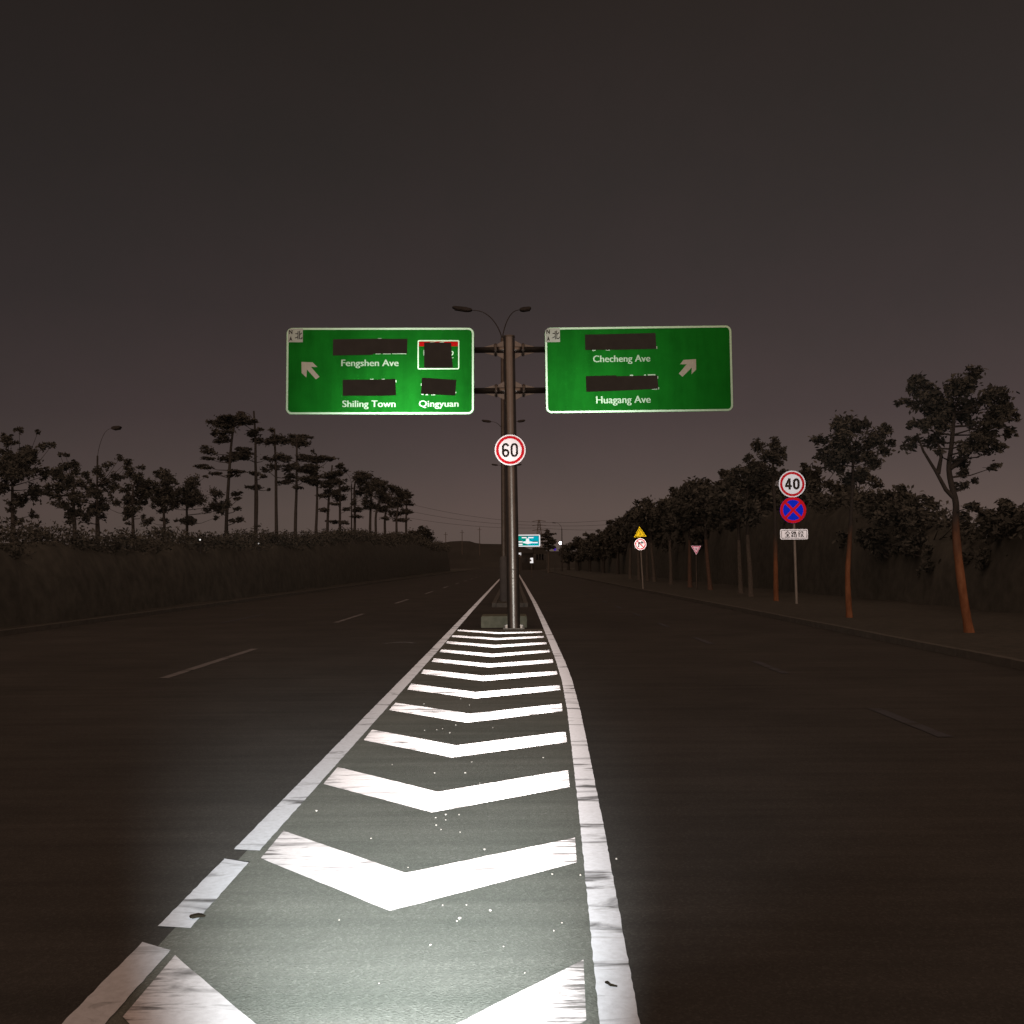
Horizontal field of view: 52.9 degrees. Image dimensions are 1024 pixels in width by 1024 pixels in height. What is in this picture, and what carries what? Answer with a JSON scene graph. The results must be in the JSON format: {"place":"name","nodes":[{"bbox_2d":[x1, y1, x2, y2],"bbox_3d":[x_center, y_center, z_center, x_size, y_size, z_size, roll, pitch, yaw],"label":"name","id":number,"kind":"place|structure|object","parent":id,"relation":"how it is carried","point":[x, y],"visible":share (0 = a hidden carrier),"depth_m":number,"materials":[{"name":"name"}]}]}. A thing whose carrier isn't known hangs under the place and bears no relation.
{"place":"outdoors","nodes":[
{"label":"outdoors","id":0,"kind":"place"},
{"bbox_2d":[0,568,478,629],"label":"verge","id":1,"kind":"structure","parent":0,"point":[207,602],"depth_m":50.15,"materials":[{"name":"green plant"}]},
{"bbox_2d":[0,426,61,542],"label":"broadleaf tree","id":2,"kind":"object","parent":1,"relation":"on","point":[20,463],"visible":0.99,"depth_m":33.73,"materials":[{"name":"green plant"}]},
{"bbox_2d":[31,452,101,537],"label":"broadleaf tree","id":3,"kind":"object","parent":1,"relation":"on","point":[72,513],"visible":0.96,"depth_m":39.67,"materials":[{"name":"green plant"}]},
{"bbox_2d":[75,454,132,544],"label":"broadleaf tree","id":4,"kind":"object","parent":1,"relation":"on","point":[99,504],"visible":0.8,"depth_m":45.04,"materials":[{"name":"green plant"}]},
{"bbox_2d":[95,426,121,542],"bbox_3d":[-17.717,0.140,45.058,1.085,7.858,0.260,0,-3,0],"label":"street lamp","id":5,"kind":"object","parent":1,"relation":"on","point":[115,428],"visible":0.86,"depth_m":45.13,"materials":[{"name":"grey metal"}]},
{"bbox_2d":[106,464,169,546],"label":"broadleaf tree","id":6,"kind":"object","parent":1,"relation":"on","point":[143,489],"visible":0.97,"depth_m":50.16,"materials":[{"name":"green plant"}]},
{"bbox_2d":[139,467,192,537],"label":"broadleaf tree","id":7,"kind":"object","parent":1,"relation":"on","point":[164,495],"visible":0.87,"depth_m":54.83,"materials":[{"name":"green plant"}]},
{"bbox_2d":[172,473,231,532],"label":"broadleaf tree","id":8,"kind":"object","parent":1,"relation":"on","point":[194,498],"visible":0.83,"depth_m":57.88,"materials":[{"name":"green plant"}]},
{"bbox_2d":[192,412,251,538],"bbox_3d":[-16.998,-0.534,61.027,3.403,10.975,4.459,1,-3,-25],"label":"layered tree","id":9,"kind":"object","parent":1,"relation":"on","point":[227,423],"visible":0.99,"depth_m":61.09,"materials":[{"name":"green plant"}]},
{"bbox_2d":[0,516,452,627],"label":"undergrowth","id":10,"kind":"object","parent":1,"relation":"on","point":[77,576],"visible":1,"depth_m":42.22,"materials":[{"name":"green plant"}]},
{"bbox_2d":[238,411,254,515],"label":"street lamp","id":11,"kind":"object","parent":1,"relation":"on","point":[241,412],"visible":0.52,"depth_m":70.14,"materials":[{"name":"grey metal"}]},
{"bbox_2d":[226,411,273,539],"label":"layered tree","id":12,"kind":"object","parent":1,"relation":"on","point":[256,440],"visible":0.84,"depth_m":64.09,"materials":[{"name":"green plant"}]},
{"bbox_2d":[259,427,302,541],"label":"layered tree","id":13,"kind":"object","parent":1,"relation":"on","point":[275,439],"visible":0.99,"depth_m":70.25,"materials":[{"name":"green plant"}]},
{"bbox_2d":[282,433,323,533],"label":"layered tree","id":14,"kind":"object","parent":1,"relation":"on","point":[298,441],"visible":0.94,"depth_m":81.10,"materials":[{"name":"green plant"}]},
{"bbox_2d":[291,450,338,532],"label":"layered tree","id":15,"kind":"object","parent":1,"relation":"on","point":[316,459],"visible":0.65,"depth_m":90.04,"materials":[{"name":"green plant"}]},
{"bbox_2d":[314,462,348,531],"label":"layered tree","id":16,"kind":"object","parent":1,"relation":"on","point":[331,474],"visible":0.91,"depth_m":97.64,"materials":[{"name":"green plant"}]},
{"bbox_2d":[325,478,352,533],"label":"layered tree","id":17,"kind":"object","parent":1,"relation":"on","point":[341,497],"visible":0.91,"depth_m":104.05,"materials":[{"name":"green plant"}]},
{"bbox_2d":[344,473,351,528],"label":"street lamp","id":18,"kind":"object","parent":1,"relation":"on","point":[351,501],"visible":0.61,"depth_m":112.15,"materials":[{"name":"grey metal"}]},
{"bbox_2d":[349,470,373,527],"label":"layered tree","id":19,"kind":"object","parent":1,"relation":"on","point":[360,478],"visible":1,"depth_m":111.20,"materials":[{"name":"green plant"}]},
{"bbox_2d":[358,477,392,531],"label":"layered tree","id":20,"kind":"object","parent":1,"relation":"on","point":[377,485],"visible":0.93,"depth_m":123.60,"materials":[{"name":"green plant"}]},
{"bbox_2d":[373,480,402,535],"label":"layered tree","id":21,"kind":"object","parent":1,"relation":"on","point":[393,488],"visible":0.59,"depth_m":138.12,"materials":[{"name":"green plant"}]},
{"bbox_2d":[379,486,408,536],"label":"layered tree","id":22,"kind":"object","parent":1,"relation":"on","point":[398,494],"visible":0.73,"depth_m":152.60,"materials":[{"name":"green plant"}]},
{"bbox_2d":[387,492,410,532],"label":"layered tree","id":23,"kind":"object","parent":1,"relation":"on","point":[396,514],"visible":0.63,"depth_m":164.67,"materials":[{"name":"green plant"}]},
{"bbox_2d":[398,494,415,534],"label":"layered tree","id":24,"kind":"object","parent":1,"relation":"on","point":[408,502],"visible":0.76,"depth_m":176.03,"materials":[{"name":"green plant"}]},
{"bbox_2d":[408,525,437,541],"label":"bushy tree","id":25,"kind":"object","parent":1,"relation":"on","point":[425,531],"visible":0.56,"depth_m":198.99,"materials":[{"name":"green plant"}]},
{"bbox_2d":[444,541,575,568],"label":"hill","id":26,"kind":"structure","parent":0,"point":[487,558],"depth_m":437.70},
{"bbox_2d":[0,569,1023,1023],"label":"road","id":27,"kind":"structure","parent":0,"point":[782,819],"depth_m":6.77,"materials":[{"name":"grey asphalt"}]},
{"bbox_2d":[189,913,205,918],"bbox_3d":[-1.470,1.888,4.808,0.076,0.018,0.045,0,-3,-13],"label":"dead leaf","id":28,"kind":"object","parent":27,"relation":"on","point":[196,915],"visible":1,"depth_m":4.79,"materials":[{"name":"brown plant"}]},
{"bbox_2d":[481,614,526,627],"bbox_3d":[-0.209,2.930,27.486,1.200,0.350,1.200,0,-3,0],"label":"concrete footing","id":29,"kind":"object","parent":27,"relation":"on","point":[493,620],"visible":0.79,"depth_m":26.89,"materials":[{"name":"grey concrete"}]},
{"bbox_2d":[286,325,732,628],"bbox_3d":[-0.051,-0.883,26.479,11.454,7.766,0.540,0,-3,0],"label":"butterfly sign","id":30,"kind":"object","parent":27,"relation":"on","point":[350,371],"visible":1,"depth_m":26.38,"materials":[{"name":"metal"}]},
{"bbox_2d":[497,593,522,602],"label":"median","id":31,"kind":"object","parent":27,"relation":"on","point":[521,601],"visible":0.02,"depth_m":42.64,"materials":[{"name":"grey concrete"}]},
{"bbox_2d":[452,306,530,601],"bbox_3d":[-0.815,-2.433,43.180,3.338,12.570,0.352,0,-3,0],"label":"street lamp","id":32,"kind":"object","parent":31,"relation":"on","point":[503,578],"visible":0.93,"depth_m":43.01,"materials":[{"name":"metal"}]},
{"bbox_2d":[482,420,524,491],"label":"street lamp","id":33,"kind":"object","parent":31,"relation":"on","point":[489,421],"visible":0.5,"depth_m":77.32,"materials":[{"name":"metal"}]},
{"bbox_2d":[519,552,521,573],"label":"lit sign","id":34,"kind":"object","parent":27,"relation":"on","point":[520,554],"visible":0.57,"depth_m":169.86,"materials":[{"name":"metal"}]},
{"bbox_2d":[518,535,539,546],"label":"direction sign","id":35,"kind":"object","parent":27,"relation":"on","point":[529,540],"visible":0.59,"depth_m":189.93,"materials":[{"name":"metal"}]},
{"bbox_2d":[529,557,533,576],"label":"lit sign","id":36,"kind":"object","parent":27,"relation":"on","point":[531,560],"visible":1,"depth_m":129.84,"materials":[{"name":"metal"}]},
{"bbox_2d":[539,529,556,572],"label":"broadleaf tree","id":37,"kind":"object","parent":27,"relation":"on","point":[548,537],"visible":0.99,"depth_m":204.57,"materials":[{"name":"green plant"}]},
{"bbox_2d":[605,981,616,986],"bbox_3d":[0.382,1.836,4.001,0.060,0.016,0.022,-3,-4,43],"label":"twig","id":38,"kind":"object","parent":27,"relation":"on","point":[609,983],"visible":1,"depth_m":3.99,"materials":[{"name":"brown plant"}]},
{"bbox_2d":[0,0,1023,550],"label":"sky","id":39,"kind":"structure","parent":0,"point":[837,186],"materials":[{"name":"grey"}]},
{"bbox_2d":[543,568,1023,659],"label":"verge","id":40,"kind":"structure","parent":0,"point":[1000,633],"depth_m":31.25,"materials":[{"name":"brown plant"}]},
{"bbox_2d":[552,522,562,570],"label":"street lamp","id":41,"kind":"object","parent":40,"relation":"on","point":[561,547],"visible":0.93,"depth_m":214.86,"materials":[{"name":"grey metal"}]},
{"bbox_2d":[559,541,560,570],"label":"flood lamp","id":42,"kind":"object","parent":40,"relation":"on","point":[560,554],"visible":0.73,"depth_m":230.25,"materials":[{"name":"metal"}]},
{"bbox_2d":[558,543,575,569],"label":"tree","id":43,"kind":"object","parent":40,"relation":"on","point":[567,559],"visible":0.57,"depth_m":264.11,"materials":[{"name":"green plant"}]},
{"bbox_2d":[565,536,585,570],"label":"tree","id":44,"kind":"object","parent":40,"relation":"on","point":[575,543],"visible":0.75,"depth_m":229.42,"materials":[{"name":"green plant"}]},
{"bbox_2d":[577,531,601,571],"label":"tree","id":45,"kind":"object","parent":40,"relation":"on","point":[585,548],"visible":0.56,"depth_m":198.55,"materials":[{"name":"green plant"}]},
{"bbox_2d":[588,529,613,572],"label":"tree","id":46,"kind":"object","parent":40,"relation":"on","point":[598,543],"visible":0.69,"depth_m":174.49,"materials":[{"name":"green plant"}]},
{"bbox_2d":[603,520,629,573],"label":"tree","id":47,"kind":"object","parent":40,"relation":"on","point":[611,538],"visible":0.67,"depth_m":149.69,"materials":[{"name":"green plant"}]},
{"bbox_2d":[612,514,644,578],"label":"street tree","id":48,"kind":"object","parent":40,"relation":"on","point":[620,526],"visible":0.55,"depth_m":105.83,"materials":[{"name":"green plant"}]},
{"bbox_2d":[624,506,648,579],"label":"street tree","id":49,"kind":"object","parent":40,"relation":"on","point":[630,528],"visible":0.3,"depth_m":96.81,"materials":[{"name":"green plant"}]},
{"bbox_2d":[634,527,645,588],"bbox_3d":[7.973,2.871,63.904,0.772,3.929,0.150,0,-3,0],"label":"traffic sign","id":50,"kind":"object","parent":40,"relation":"on","point":[640,544],"visible":0.96,"depth_m":63.89,"materials":[{"name":"yellow metal"}]},
{"bbox_2d":[625,495,664,581],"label":"street tree","id":51,"kind":"object","parent":40,"relation":"on","point":[642,515],"visible":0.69,"depth_m":85.69,"materials":[{"name":"green plant"}]},
{"bbox_2d":[634,522,656,580],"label":"street tree","id":52,"kind":"object","parent":40,"relation":"on","point":[646,533],"visible":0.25,"depth_m":89.68,"materials":[{"name":"green plant"}]},
{"bbox_2d":[652,504,664,551],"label":"tree","id":53,"kind":"object","parent":40,"relation":"on","point":[657,539],"visible":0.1,"depth_m":111.94,"materials":[{"name":"green plant"}]},
{"bbox_2d":[650,496,677,583],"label":"street tree","id":54,"kind":"object","parent":40,"relation":"on","point":[667,523],"visible":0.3,"depth_m":75.77,"materials":[{"name":"green plant"}]},
{"bbox_2d":[660,485,684,552],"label":"tree","id":55,"kind":"object","parent":40,"relation":"on","point":[679,540],"visible":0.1,"depth_m":96.44,"materials":[{"name":"green plant"}]},
{"bbox_2d":[656,479,703,586],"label":"street tree","id":56,"kind":"object","parent":40,"relation":"on","point":[668,507],"visible":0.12,"depth_m":67.32,"materials":[{"name":"green plant"}]},
{"bbox_2d":[666,475,722,589],"bbox_3d":[11.208,1.231,59.938,4.164,6.969,4.693,0,-3,0],"label":"street tree","id":57,"kind":"object","parent":40,"relation":"on","point":[689,511],"visible":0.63,"depth_m":60.42,"materials":[{"name":"green plant"}]},
{"bbox_2d":[691,546,700,588],"bbox_3d":[11.089,3.397,61.874,0.601,2.715,0.138,0,-3,0],"label":"traffic sign","id":58,"kind":"object","parent":40,"relation":"on","point":[696,549],"visible":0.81,"depth_m":61.87,"materials":[{"name":"metal"}]},
{"bbox_2d":[687,478,723,551],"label":"tree","id":59,"kind":"object","parent":40,"relation":"on","point":[697,539],"visible":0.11,"depth_m":84.02,"materials":[{"name":"green plant"}]},
{"bbox_2d":[694,490,765,592],"bbox_3d":[11.663,1.467,53.395,3.907,5.806,3.572,0,-3,0],"label":"street tree","id":60,"kind":"object","parent":40,"relation":"on","point":[713,512],"visible":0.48,"depth_m":53.23,"materials":[{"name":"green plant"}]},
{"bbox_2d":[717,468,742,533],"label":"tree","id":61,"kind":"object","parent":40,"relation":"on","point":[722,471],"visible":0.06,"depth_m":76.50,"materials":[{"name":"green plant"}]},
{"bbox_2d":[704,458,784,596],"bbox_3d":[10.565,0.801,46.920,3.698,6.479,4.028,0,-3,0],"label":"street tree","id":62,"kind":"object","parent":40,"relation":"on","point":[747,509],"visible":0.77,"depth_m":46.75,"materials":[{"name":"green plant"}]},
{"bbox_2d":[723,436,790,600],"bbox_3d":[9.888,0.371,41.408,2.526,6.795,2.129,-2,-3,32],"label":"street tree","id":63,"kind":"object","parent":40,"relation":"on","point":[774,453],"visible":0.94,"depth_m":41.06,"materials":[{"name":"green plant"}]},
{"bbox_2d":[765,473,779,494],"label":"tree","id":64,"kind":"object","parent":40,"relation":"on","point":[776,479],"visible":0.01,"depth_m":65.35,"materials":[{"name":"green plant"}]},
{"bbox_2d":[779,471,807,603],"bbox_3d":[10.315,1.075,37.667,1.026,5.182,0.142,0,-3,0],"label":"traffic sign","id":65,"kind":"object","parent":40,"relation":"on","point":[792,484],"visible":1,"depth_m":37.66,"materials":[{"name":"metal"}]},
{"bbox_2d":[575,482,1023,612],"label":"undergrowth","id":66,"kind":"object","parent":40,"relation":"on","point":[996,584],"visible":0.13,"depth_m":47.63,"materials":[{"name":"green plant"}]},
{"bbox_2d":[776,460,845,523],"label":"tree","id":67,"kind":"object","parent":40,"relation":"on","point":[812,478],"visible":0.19,"depth_m":56.99,"materials":[{"name":"green plant"}]},
{"bbox_2d":[807,410,896,617],"bbox_3d":[9.721,0.109,28.929,2.370,6.044,1.929,1,-3,-23],"label":"street tree","id":68,"kind":"object","parent":40,"relation":"on","point":[841,453],"visible":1,"depth_m":28.93,"materials":[{"name":"green plant"}]},
{"bbox_2d":[832,497,874,548],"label":"tree","id":69,"kind":"object","parent":40,"relation":"on","point":[842,537],"visible":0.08,"depth_m":47.35,"materials":[{"name":"green plant"}]},
{"bbox_2d":[831,470,884,506],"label":"tree","id":70,"kind":"object","parent":40,"relation":"on","point":[874,479],"visible":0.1,"depth_m":50.64,"materials":[{"name":"green plant"}]},
{"bbox_2d":[853,483,942,563],"bbox_3d":[15.585,1.282,40.790,3.118,4.838,4.734,0,-3,0],"label":"tree","id":71,"kind":"object","parent":40,"relation":"on","point":[906,505],"visible":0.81,"depth_m":40.74,"materials":[{"name":"green plant"}]},
{"bbox_2d":[892,519,974,576],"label":"tree","id":72,"kind":"object","parent":40,"relation":"on","point":[907,547],"visible":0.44,"depth_m":38.21,"materials":[{"name":"green plant"}]},
{"bbox_2d":[893,364,1021,632],"bbox_3d":[9.888,-0.196,22.505,2.717,6.028,1.919,0,-3,0],"label":"street tree","id":73,"kind":"object","parent":40,"relation":"on","point":[940,413],"visible":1,"depth_m":22.40,"materials":[{"name":"green plant"}]},
{"bbox_2d":[962,498,1023,570],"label":"tree","id":74,"kind":"object","parent":40,"relation":"on","point":[993,524],"visible":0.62,"depth_m":32.14,"materials":[{"name":"green plant"}]},
{"label":"ground","id":75,"kind":"structure","parent":0,"visible":0},
{"bbox_2d":[522,553,533,569],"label":"building","id":76,"kind":"structure","parent":75,"relation":"on","point":[526,565],"depth_m":304.60,"materials":[{"name":"concrete"}]},
{"bbox_2d":[532,547,545,569],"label":"building","id":77,"kind":"structure","parent":75,"relation":"on","point":[539,554],"depth_m":299.65,"materials":[{"name":"concrete"}]},
{"bbox_2d":[532,520,545,546],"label":"power pylon","id":78,"kind":"object","parent":75,"relation":"on","point":[538,529],"visible":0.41,"depth_m":519.83,"materials":[{"name":"metal"}]},
{"bbox_2d":[372,510,567,529],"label":"power cable","id":79,"kind":"object","parent":78,"relation":"attached to","point":[478,526],"visible":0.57,"depth_m":519.29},
{"bbox_2d":[376,494,605,522],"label":"power cable","id":80,"kind":"object","parent":78,"relation":"attached to","point":[520,521],"visible":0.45,"depth_m":519.38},
{"bbox_2d":[381,504,610,525],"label":"power cable","id":81,"kind":"object","parent":78,"relation":"attached to","point":[497,523],"visible":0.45,"depth_m":519.37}
]}

